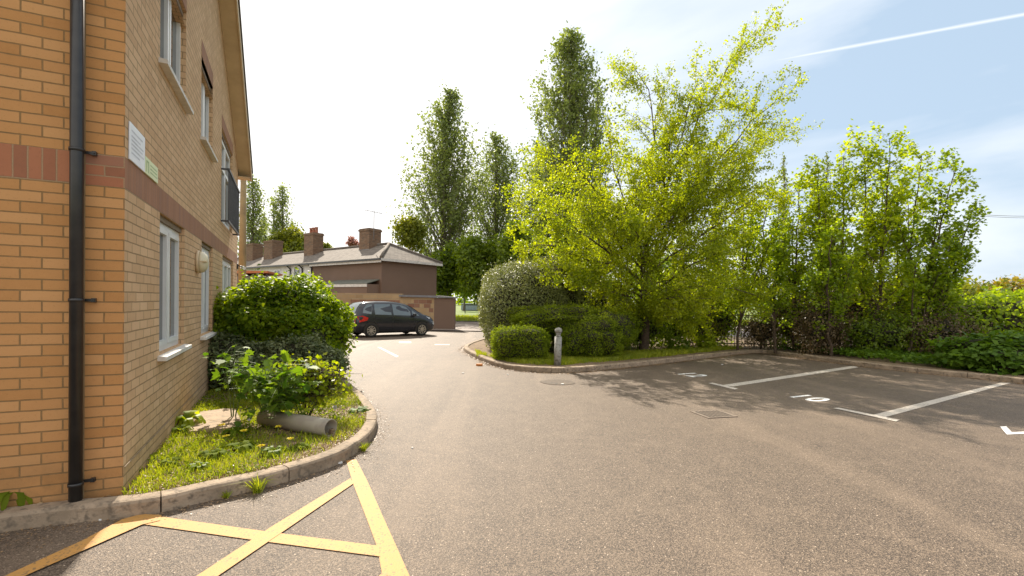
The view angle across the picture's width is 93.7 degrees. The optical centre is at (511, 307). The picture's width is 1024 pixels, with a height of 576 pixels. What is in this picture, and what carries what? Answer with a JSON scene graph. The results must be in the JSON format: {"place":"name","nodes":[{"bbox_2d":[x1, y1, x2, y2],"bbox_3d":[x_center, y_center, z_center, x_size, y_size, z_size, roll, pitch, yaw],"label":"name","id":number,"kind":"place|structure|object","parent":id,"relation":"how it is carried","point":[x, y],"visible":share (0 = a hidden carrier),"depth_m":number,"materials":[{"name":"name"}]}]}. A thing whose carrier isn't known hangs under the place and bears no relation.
{"place":"outdoors","nodes":[
{"label":"outdoors","id":0,"kind":"place"},
{"bbox_2d":[0,380,366,508],"bbox_3d":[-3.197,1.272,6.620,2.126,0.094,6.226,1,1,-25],"label":"grass","id":1,"kind":"structure","parent":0,"point":[158,472],"depth_m":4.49,"materials":[{"name":"green plant"}]},
{"bbox_2d":[0,491,32,510],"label":"weed","id":2,"kind":"object","parent":1,"relation":"on","point":[5,497],"visible":0.33,"depth_m":3.24,"materials":[{"name":"green plant"}]},
{"bbox_2d":[156,457,183,468],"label":"weed","id":3,"kind":"object","parent":1,"relation":"on","point":[170,462],"visible":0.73,"depth_m":4.08,"materials":[{"name":"green plant"}]},
{"bbox_2d":[171,425,193,434],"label":"weed","id":4,"kind":"object","parent":1,"relation":"on","point":[175,428],"visible":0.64,"depth_m":5.06,"materials":[{"name":"green plant"}]},
{"bbox_2d":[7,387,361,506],"bbox_3d":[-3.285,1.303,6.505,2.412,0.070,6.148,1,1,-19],"label":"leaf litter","id":5,"kind":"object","parent":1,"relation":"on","point":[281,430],"visible":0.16,"depth_m":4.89,"materials":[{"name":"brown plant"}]},
{"bbox_2d":[175,410,205,426],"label":"weed","id":6,"kind":"object","parent":1,"relation":"on","point":[186,417],"visible":0.65,"depth_m":5.32,"materials":[{"name":"green plant"}]},
{"bbox_2d":[185,461,211,472],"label":"weed","id":7,"kind":"object","parent":1,"relation":"on","point":[201,464],"visible":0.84,"depth_m":4.00,"materials":[{"name":"green plant"}]},
{"bbox_2d":[197,448,230,461],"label":"weed","id":8,"kind":"object","parent":1,"relation":"on","point":[205,453],"visible":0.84,"depth_m":4.28,"materials":[{"name":"green plant"}]},
{"bbox_2d":[188,409,242,433],"bbox_3d":[-3.399,1.307,5.603,0.504,0.045,1.058,1,1,-26],"label":"paving slab","id":9,"kind":"object","parent":1,"relation":"on","point":[214,419],"depth_m":5.48,"materials":[{"name":"stone"}]},
{"bbox_2d":[202,345,259,415],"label":"maple sapling","id":10,"kind":"object","parent":1,"relation":"on","point":[249,352],"visible":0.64,"depth_m":5.75,"materials":[{"name":"green plant"}]},
{"bbox_2d":[220,426,248,436],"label":"weed","id":11,"kind":"object","parent":1,"relation":"on","point":[232,431],"visible":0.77,"depth_m":5.01,"materials":[{"name":"green plant"}]},
{"bbox_2d":[222,440,254,454],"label":"weed","id":12,"kind":"object","parent":1,"relation":"on","point":[245,445],"visible":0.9,"depth_m":4.50,"materials":[{"name":"green plant"}]},
{"bbox_2d":[210,350,320,428],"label":"maple sapling","id":13,"kind":"object","parent":1,"relation":"on","point":[271,397],"visible":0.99,"depth_m":5.34,"materials":[{"name":"green plant"}]},
{"bbox_2d":[260,445,285,458],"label":"weed","id":14,"kind":"object","parent":1,"relation":"on","point":[270,448],"visible":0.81,"depth_m":4.42,"materials":[{"name":"green plant"}]},
{"bbox_2d":[207,327,350,390],"bbox_3d":[-3.916,0.785,7.736,2.640,1.120,1.236,1,1,0],"label":"variegated shrub","id":15,"kind":"object","parent":1,"relation":"on","point":[301,348],"visible":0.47,"depth_m":7.47,"materials":[{"name":"green plant"}]},
{"bbox_2d":[212,263,357,371],"bbox_3d":[-4.229,0.295,8.643,2.829,2.106,2.561,1,1,0],"label":"leafy bush","id":16,"kind":"object","parent":1,"relation":"on","point":[262,308],"visible":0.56,"depth_m":7.96,"materials":[{"name":"green plant"}]},
{"bbox_2d":[256,409,336,436],"bbox_3d":[-2.361,1.254,5.244,0.995,0.184,0.184,1,1,24],"label":"drain pipe","id":17,"kind":"object","parent":1,"relation":"on","point":[320,426],"visible":0.79,"depth_m":5.15,"materials":[{"name":"concrete"}]},
{"bbox_2d":[254,351,362,415],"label":"lime sapling","id":18,"kind":"object","parent":1,"relation":"on","point":[328,378],"visible":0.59,"depth_m":5.68,"materials":[{"name":"plant"}]},
{"bbox_2d":[237,270,282,286],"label":"shed","id":19,"kind":"structure","parent":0,"point":[264,273],"depth_m":21.07,"materials":[{"name":"brown wood"}]},
{"bbox_2d":[460,303,478,310],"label":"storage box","id":20,"kind":"object","parent":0,"point":[471,307],"visible":0.54,"depth_m":74.51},
{"bbox_2d":[0,331,1023,575],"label":"car park","id":21,"kind":"structure","parent":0,"point":[800,467],"depth_m":4.05,"materials":[{"name":"grey asphalt"}]},
{"bbox_2d":[0,378,376,532],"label":"kerb","id":22,"kind":"structure","parent":21,"relation":"on","point":[57,513],"depth_m":3.51,"materials":[{"name":"concrete"}]},
{"bbox_2d":[1,378,391,551],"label":"gutter debris","id":23,"kind":"object","parent":21,"relation":"on","point":[207,502],"visible":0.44,"depth_m":3.57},
{"bbox_2d":[238,180,245,282],"bbox_3d":[-7.850,-1.483,13.975,0.284,5.435,0.265,1,1,0],"label":"telegraph pole","id":24,"kind":"object","parent":21,"relation":"on","point":[242,242],"visible":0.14,"depth_m":13.90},
{"bbox_2d":[235,473,282,493],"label":"grass tuft","id":25,"kind":"object","parent":21,"relation":"on","point":[256,488],"visible":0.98,"depth_m":3.79,"materials":[{"name":"green plant"}]},
{"bbox_2d":[350,301,433,336],"bbox_3d":[-5.247,0.452,20.567,3.712,1.466,1.855,0,1,-39],"label":"parked car","id":26,"kind":"object","parent":21,"relation":"on","point":[373,318],"visible":0.91,"depth_m":19.80,"materials":[{"name":"grey paint"}]},
{"bbox_2d":[540,380,574,384],"bbox_3d":[0.876,1.435,9.243,0.666,0.006,0.598,1,1,0],"label":"manhole cover","id":27,"kind":"object","parent":21,"relation":"on","point":[559,382],"visible":1,"depth_m":9.21,"materials":[{"name":"metal"}]},
{"bbox_2d":[690,410,737,417],"bbox_3d":[2.842,1.498,6.767,0.480,0.009,0.400,1,1,-14],"label":"drain grate","id":28,"kind":"object","parent":21,"relation":"on","point":[713,414],"visible":1,"depth_m":6.75,"materials":[{"name":"metal"}]},
{"bbox_2d":[455,345,1021,383],"bbox_3d":[4.680,1.446,12.707,15.021,0.061,7.281,1,1,17],"label":"gutter debris","id":29,"kind":"object","parent":21,"relation":"on","point":[469,355],"visible":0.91,"depth_m":11.96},
{"bbox_2d":[464,338,1023,383],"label":"kerb","id":30,"kind":"structure","parent":21,"relation":"on","point":[494,362],"depth_m":11.62,"materials":[{"name":"concrete"}]},
{"bbox_2d":[431,321,781,335],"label":"road","id":31,"kind":"structure","parent":0,"point":[466,325],"depth_m":28.78,"materials":[{"name":"grey asphalt"}]},
{"bbox_2d":[237,0,1023,302],"label":"sky","id":32,"kind":"structure","parent":0,"point":[337,89],"materials":[{"name":"white"}]},
{"bbox_2d":[456,302,885,321],"bbox_3d":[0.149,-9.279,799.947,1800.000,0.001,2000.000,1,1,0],"label":"ground","id":33,"kind":"structure","parent":0,"point":[459,311],"depth_m":64.27,"materials":[{"name":"green plant"}]},
{"bbox_2d":[0,0,252,507],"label":"brick building","id":34,"kind":"structure","parent":33,"relation":"on","point":[108,293],"depth_m":3.45,"materials":[{"name":"brick"}]},
{"bbox_2d":[128,121,144,171],"bbox_3d":[-2.914,-1.243,3.732,0.010,0.280,0.420,1,1,-25],"label":"notice board","id":35,"kind":"object","parent":34,"relation":"attached to","point":[136,147],"visible":1,"depth_m":3.70,"materials":[{"name":"white plastic"}]},
{"bbox_2d":[144,156,157,183],"bbox_3d":[-3.100,-1.181,4.127,0.011,0.140,0.430,1,1,-25],"label":"notice board","id":36,"kind":"object","parent":34,"relation":"attached to","point":[151,170],"visible":1,"depth_m":4.11,"materials":[{"name":"green"}]},
{"bbox_2d":[157,215,191,360],"bbox_3d":[-3.568,-0.206,4.983,0.225,1.373,1.320,1,1,-25],"label":"window","id":37,"kind":"structure","parent":34,"relation":"in","point":[169,232],"depth_m":5.01,"materials":[{"name":"white plastic"}]},
{"bbox_2d":[158,0,193,114],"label":"window","id":38,"kind":"structure","parent":34,"relation":"in","point":[170,30],"depth_m":4.96,"materials":[{"name":"white plastic"}]},
{"bbox_2d":[195,250,209,272],"bbox_3d":[-4.073,-0.601,6.317,0.131,0.300,0.300,1,1,-25],"label":"wall lamp","id":39,"kind":"object","parent":34,"relation":"attached to","point":[202,262],"visible":1,"depth_m":6.22,"materials":[{"name":"beige paint"}]},
{"bbox_2d":[200,243,216,339],"bbox_3d":[-4.585,-0.252,7.145,0.225,1.373,1.240,1,1,-25],"label":"window","id":40,"kind":"structure","parent":34,"relation":"in","point":[205,275],"depth_m":7.24,"materials":[{"name":"white plastic"}]},
{"bbox_2d":[200,66,217,162],"bbox_3d":[-4.463,-2.847,7.004,0.170,1.130,1.220,1,1,-25],"label":"window","id":41,"kind":"structure","parent":34,"relation":"in","point":[204,137],"depth_m":7.03,"materials":[{"name":"white plastic"}]},
{"bbox_2d":[221,134,230,229],"bbox_3d":[-5.662,-2.404,9.406,0.085,1.670,1.890,1,1,-25],"label":"window","id":42,"kind":"structure","parent":34,"relation":"in","point":[226,155],"depth_m":9.45,"materials":[{"name":"white plastic"}]},
{"bbox_2d":[222,256,231,295],"bbox_3d":[-5.827,0.091,9.707,0.085,2.168,2.000,1,1,-25],"label":"window","id":43,"kind":"structure","parent":34,"relation":"in","point":[226,269],"depth_m":9.93,"materials":[{"name":"white plastic"}]},
{"bbox_2d":[237,174,271,255],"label":"poplar tree","id":44,"kind":"object","parent":33,"relation":"on","point":[254,233],"visible":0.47,"depth_m":57.62,"materials":[{"name":"green plant"}]},
{"bbox_2d":[261,182,303,243],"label":"poplar tree","id":45,"kind":"object","parent":33,"relation":"on","point":[281,204],"visible":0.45,"depth_m":59.41,"materials":[{"name":"green plant"}]},
{"bbox_2d":[268,224,305,252],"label":"broadleaf tree","id":46,"kind":"object","parent":33,"relation":"on","point":[292,238],"visible":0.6,"depth_m":54.68,"materials":[{"name":"green plant"}]},
{"bbox_2d":[237,227,442,297],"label":"terraced house","id":47,"kind":"structure","parent":33,"relation":"on","point":[368,264],"depth_m":32.52,"materials":[{"name":"brick"}]},
{"bbox_2d":[331,293,456,328],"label":"yard wall","id":48,"kind":"structure","parent":33,"relation":"on","point":[440,311],"depth_m":25.38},
{"bbox_2d":[388,213,428,253],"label":"broadleaf tree","id":49,"kind":"object","parent":33,"relation":"on","point":[411,232],"visible":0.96,"depth_m":39.04,"materials":[{"name":"green plant"}]},
{"bbox_2d":[385,79,494,295],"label":"poplar tree","id":50,"kind":"object","parent":33,"relation":"on","point":[453,218],"visible":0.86,"depth_m":43.55,"materials":[{"name":"green plant"}]},
{"bbox_2d":[429,236,460,296],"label":"broadleaf tree","id":51,"kind":"object","parent":33,"relation":"on","point":[446,283],"visible":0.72,"depth_m":39.05,"materials":[{"name":"green plant"}]},
{"bbox_2d":[454,283,472,310],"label":"broadleaf tree","id":52,"kind":"object","parent":33,"relation":"on","point":[462,293],"visible":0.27,"depth_m":69.52,"materials":[{"name":"green plant"}]},
{"bbox_2d":[459,124,534,266],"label":"poplar tree","id":53,"kind":"object","parent":33,"relation":"on","point":[496,201],"visible":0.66,"depth_m":49.02,"materials":[{"name":"green plant"}]},
{"bbox_2d":[518,139,546,241],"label":"poplar tree","id":54,"kind":"object","parent":33,"relation":"on","point":[534,223],"visible":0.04,"depth_m":43.58,"materials":[{"name":"green plant"}]},
{"bbox_2d":[501,20,626,269],"bbox_3d":[4.486,-11.295,40.108,10.666,24.745,10.574,1,1,0],"label":"poplar tree","id":55,"kind":"object","parent":33,"relation":"on","point":[572,104],"visible":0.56,"depth_m":38.74,"materials":[{"name":"green plant"}]},
{"bbox_2d":[530,219,598,284],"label":"broadleaf tree","id":56,"kind":"object","parent":33,"relation":"on","point":[545,255],"visible":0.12,"depth_m":32.67,"materials":[{"name":"green plant"}]},
{"bbox_2d":[581,80,617,238],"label":"poplar tree","id":57,"kind":"object","parent":33,"relation":"on","point":[590,142],"visible":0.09,"depth_m":41.60,"materials":[{"name":"green plant"}]},
{"bbox_2d":[622,249,690,295],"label":"broadleaf tree","id":58,"kind":"object","parent":33,"relation":"on","point":[666,265],"visible":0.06,"depth_m":42.42,"materials":[{"name":"green plant"}]},
{"bbox_2d":[436,274,965,307],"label":"distant wood","id":59,"kind":"object","parent":33,"relation":"on","point":[458,301],"depth_m":146.16,"materials":[{"name":"green plant"}]},
{"bbox_2d":[774,152,797,295],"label":"poplar tree","id":60,"kind":"object","parent":33,"relation":"on","point":[785,185],"visible":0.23,"depth_m":51.68,"materials":[{"name":"green plant"}]},
{"bbox_2d":[808,151,845,268],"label":"poplar tree","id":61,"kind":"object","parent":33,"relation":"on","point":[827,164],"visible":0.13,"depth_m":54.64,"materials":[{"name":"green plant"}]},
{"bbox_2d":[791,251,877,305],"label":"broadleaf tree","id":62,"kind":"object","parent":33,"relation":"on","point":[834,273],"visible":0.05,"depth_m":39.71,"materials":[{"name":"green plant"}]},
{"bbox_2d":[468,337,1023,377],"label":"planting bed","id":63,"kind":"object","parent":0,"point":[480,345],"visible":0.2,"depth_m":13.30,"materials":[{"name":"soil"}]},
{"bbox_2d":[489,321,551,360],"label":"box hedge","id":64,"kind":"object","parent":63,"relation":"on","point":[531,341],"visible":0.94,"depth_m":11.65,"materials":[{"name":"green plant"}]},
{"bbox_2d":[475,248,640,350],"bbox_3d":[1.464,-0.251,14.727,5.192,3.186,3.514,1,1,0],"label":"variegated hedge","id":65,"kind":"object","parent":63,"relation":"on","point":[515,286],"visible":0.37,"depth_m":13.78,"materials":[{"name":"green plant"}]},
{"bbox_2d":[505,300,610,335],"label":"clipped hedge","id":66,"kind":"object","parent":63,"relation":"on","point":[552,319],"visible":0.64,"depth_m":12.58,"materials":[{"name":"green plant"}]},
{"bbox_2d":[554,327,561,365],"bbox_3d":[1.061,0.916,11.067,0.184,0.923,0.176,1,1,0],"label":"bollard","id":67,"kind":"object","parent":63,"relation":"on","point":[557,348],"visible":0.94,"depth_m":11.00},
{"bbox_2d":[554,301,644,358],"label":"clipped hedge","id":68,"kind":"object","parent":63,"relation":"on","point":[610,333],"visible":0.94,"depth_m":12.20,"materials":[{"name":"green plant"}]},
{"bbox_2d":[475,345,744,364],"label":"grass","id":69,"kind":"structure","parent":63,"relation":"on","point":[625,355],"depth_m":12.62,"materials":[{"name":"green plant"}]},
{"bbox_2d":[627,293,682,348],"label":"shrub","id":70,"kind":"object","parent":63,"relation":"on","point":[654,330],"visible":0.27,"depth_m":14.94,"materials":[{"name":"green plant"}]},
{"bbox_2d":[494,0,823,349],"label":"birch tree","id":71,"kind":"object","parent":63,"relation":"on","point":[630,232],"visible":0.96,"depth_m":13.40,"materials":[{"name":"green plant"}]},
{"bbox_2d":[637,304,715,347],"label":"shrub","id":72,"kind":"object","parent":63,"relation":"on","point":[680,332],"visible":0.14,"depth_m":15.77,"materials":[{"name":"green plant"}]},
{"bbox_2d":[664,335,689,349],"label":"weed bush","id":73,"kind":"object","parent":63,"relation":"on","point":[678,346],"visible":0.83,"depth_m":14.79,"materials":[{"name":"green plant"}]},
{"bbox_2d":[695,333,718,348],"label":"weed bush","id":74,"kind":"object","parent":63,"relation":"on","point":[710,343],"visible":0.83,"depth_m":15.19,"materials":[{"name":"green plant"}]},
{"bbox_2d":[690,307,726,346],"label":"shrub","id":75,"kind":"object","parent":63,"relation":"on","point":[712,325],"visible":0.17,"depth_m":16.30,"materials":[{"name":"green plant"}]},
{"bbox_2d":[697,203,733,333],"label":"sycamore tree","id":76,"kind":"object","parent":63,"relation":"on","point":[717,262],"visible":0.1,"depth_m":15.45,"materials":[{"name":"green plant"}]},
{"bbox_2d":[693,301,749,346],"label":"shrub","id":77,"kind":"object","parent":63,"relation":"on","point":[728,323],"visible":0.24,"depth_m":16.59,"materials":[{"name":"green plant"}]},
{"bbox_2d":[714,186,781,349],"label":"sycamore tree","id":78,"kind":"object","parent":63,"relation":"on","point":[747,260],"visible":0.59,"depth_m":15.25,"materials":[{"name":"green plant"}]},
{"bbox_2d":[732,303,794,349],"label":"shrub","id":79,"kind":"object","parent":63,"relation":"on","point":[761,331],"visible":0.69,"depth_m":15.70,"materials":[{"name":"green plant"}]},
{"bbox_2d":[738,175,797,348],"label":"sycamore tree","id":80,"kind":"object","parent":63,"relation":"on","point":[758,228],"visible":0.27,"depth_m":16.20,"materials":[{"name":"green plant"}]},
{"bbox_2d":[635,312,906,346],"bbox_3d":[8.756,0.774,16.653,13.260,1.280,0.068,1,1,6],"label":"railing fence","id":81,"kind":"object","parent":63,"relation":"on","point":[734,343],"visible":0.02,"depth_m":16.73,"materials":[{"name":"metal"}]},
{"bbox_2d":[750,222,798,352],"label":"sycamore tree","id":82,"kind":"object","parent":63,"relation":"on","point":[779,266],"visible":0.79,"depth_m":14.84,"materials":[{"name":"green plant"}]},
{"bbox_2d":[757,263,829,348],"bbox_3d":[9.724,-0.021,16.218,2.553,2.949,2.429,1,1,0],"label":"shrub","id":83,"kind":"object","parent":63,"relation":"on","point":[784,340],"visible":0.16,"depth_m":15.93,"materials":[{"name":"green plant"}]},
{"bbox_2d":[767,171,825,348],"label":"sycamore tree","id":84,"kind":"object","parent":63,"relation":"on","point":[795,267],"visible":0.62,"depth_m":15.26,"materials":[{"name":"green plant"}]},
{"bbox_2d":[785,286,856,355],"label":"shrub","id":85,"kind":"object","parent":63,"relation":"on","point":[809,317],"visible":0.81,"depth_m":14.24,"materials":[{"name":"green plant"}]},
{"bbox_2d":[791,154,855,343],"bbox_3d":[9.567,-1.728,14.952,1.618,6.341,1.817,1,1,0],"label":"sycamore tree","id":86,"kind":"object","parent":63,"relation":"on","point":[820,199],"visible":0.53,"depth_m":14.76,"materials":[{"name":"green plant"}]},
{"bbox_2d":[788,310,862,353],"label":"shrub","id":87,"kind":"object","parent":63,"relation":"on","point":[827,345],"visible":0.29,"depth_m":14.58,"materials":[{"name":"green plant"}]},
{"bbox_2d":[800,215,865,356],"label":"sycamore tree","id":88,"kind":"object","parent":63,"relation":"on","point":[837,306],"visible":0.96,"depth_m":13.78,"materials":[{"name":"green plant"}]},
{"bbox_2d":[804,136,875,347],"bbox_3d":[10.266,-1.970,14.755,2.007,6.859,2.097,1,1,0],"label":"sycamore tree","id":89,"kind":"object","parent":63,"relation":"on","point":[842,247],"visible":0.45,"depth_m":14.61,"materials":[{"name":"green plant"}]},
{"bbox_2d":[816,263,905,348],"bbox_3d":[11.093,-0.049,15.250,2.567,3.074,2.358,1,1,0],"label":"shrub","id":90,"kind":"object","parent":63,"relation":"on","point":[854,307],"visible":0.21,"depth_m":14.85,"materials":[{"name":"green plant"}]},
{"bbox_2d":[834,119,916,318],"bbox_3d":[10.947,-2.101,14.535,2.472,7.140,2.573,1,1,0],"label":"sycamore tree","id":91,"kind":"object","parent":63,"relation":"on","point":[864,212],"visible":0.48,"depth_m":14.44,"materials":[{"name":"green plant"}]},
{"bbox_2d":[843,121,919,348],"bbox_3d":[11.101,-2.078,14.256,2.653,7.104,1.835,1,1,-27],"label":"sycamore tree","id":92,"kind":"object","parent":63,"relation":"on","point":[885,240],"visible":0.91,"depth_m":14.11,"materials":[{"name":"green plant"}]},
{"bbox_2d":[834,300,933,356],"bbox_3d":[10.869,0.629,14.111,2.619,1.758,2.397,1,1,0],"label":"shrub","id":93,"kind":"object","parent":63,"relation":"on","point":[879,333],"visible":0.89,"depth_m":13.82,"materials":[{"name":"green plant"}]},
{"bbox_2d":[765,342,1023,373],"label":"ivy","id":94,"kind":"object","parent":63,"relation":"on","point":[916,357],"visible":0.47,"depth_m":13.12,"materials":[{"name":"green plant"}]},
{"bbox_2d":[872,139,957,348],"bbox_3d":[12.215,-1.921,14.831,2.086,6.831,1.788,1,1,-22],"label":"sycamore tree","id":95,"kind":"object","parent":63,"relation":"on","point":[920,201],"visible":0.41,"depth_m":14.67,"materials":[{"name":"green plant"}]},
{"bbox_2d":[872,257,984,348],"bbox_3d":[12.792,-0.062,14.865,2.747,3.232,2.586,1,1,-17],"label":"shrub","id":96,"kind":"object","parent":63,"relation":"on","point":[923,309],"visible":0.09,"depth_m":14.57,"materials":[{"name":"green plant"}]},
{"bbox_2d":[888,145,980,348],"bbox_3d":[12.243,-1.526,13.900,1.903,6.065,1.832,1,1,0],"label":"sycamore tree","id":97,"kind":"object","parent":63,"relation":"on","point":[928,236],"visible":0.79,"depth_m":13.67,"materials":[{"name":"green plant"}]},
{"bbox_2d":[896,238,975,352],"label":"sycamore tree","id":98,"kind":"object","parent":63,"relation":"on","point":[913,305],"visible":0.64,"depth_m":13.58,"materials":[{"name":"green plant"}]},
{"bbox_2d":[878,295,1004,355],"bbox_3d":[12.348,0.578,13.974,2.941,1.901,2.710,1,1,-23],"label":"shrub","id":99,"kind":"object","parent":63,"relation":"on","point":[944,332],"visible":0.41,"depth_m":13.54,"materials":[{"name":"green plant"}]},
{"bbox_2d":[915,193,991,352],"bbox_3d":[12.555,-0.844,13.875,1.777,4.728,1.578,1,1,0],"label":"sycamore tree","id":100,"kind":"object","parent":63,"relation":"on","point":[980,209],"visible":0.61,"depth_m":13.55,"materials":[{"name":"green plant"}]},
{"bbox_2d":[925,323,1023,375],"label":"bramble mound","id":101,"kind":"object","parent":63,"relation":"on","point":[1006,351],"visible":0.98,"depth_m":11.11,"materials":[{"name":"green plant"}]},
{"bbox_2d":[929,282,1023,347],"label":"hedge shrub","id":102,"kind":"object","parent":63,"relation":"on","point":[996,309],"visible":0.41,"depth_m":13.71,"materials":[{"name":"green plant"}]},
{"bbox_2d":[946,274,1023,304],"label":"hedge shrub","id":103,"kind":"object","parent":63,"relation":"on","point":[968,287],"visible":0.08,"depth_m":17.10,"materials":[{"name":"green plant"}]},
{"bbox_2d":[971,274,1023,293],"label":"yellow shrub","id":104,"kind":"object","parent":63,"relation":"on","point":[1019,284],"visible":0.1,"depth_m":19.17,"materials":[{"name":"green plant"}]},
{"label":"verge","id":105,"kind":"structure","parent":0,"visible":0},
{"bbox_2d":[451,230,502,316],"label":"broadleaf tree","id":106,"kind":"object","parent":105,"relation":"on","point":[474,258],"visible":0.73,"depth_m":37.13,"materials":[{"name":"green plant"}]},
{"bbox_2d":[494,216,547,270],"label":"broadleaf tree","id":107,"kind":"object","parent":105,"relation":"on","point":[504,252],"visible":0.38,"depth_m":35.54,"materials":[{"name":"green plant"}]},
{"bbox_2d":[456,314,837,325],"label":"grass","id":108,"kind":"structure","parent":105,"relation":"on","point":[470,317],"depth_m":39.40,"materials":[{"name":"green plant"}]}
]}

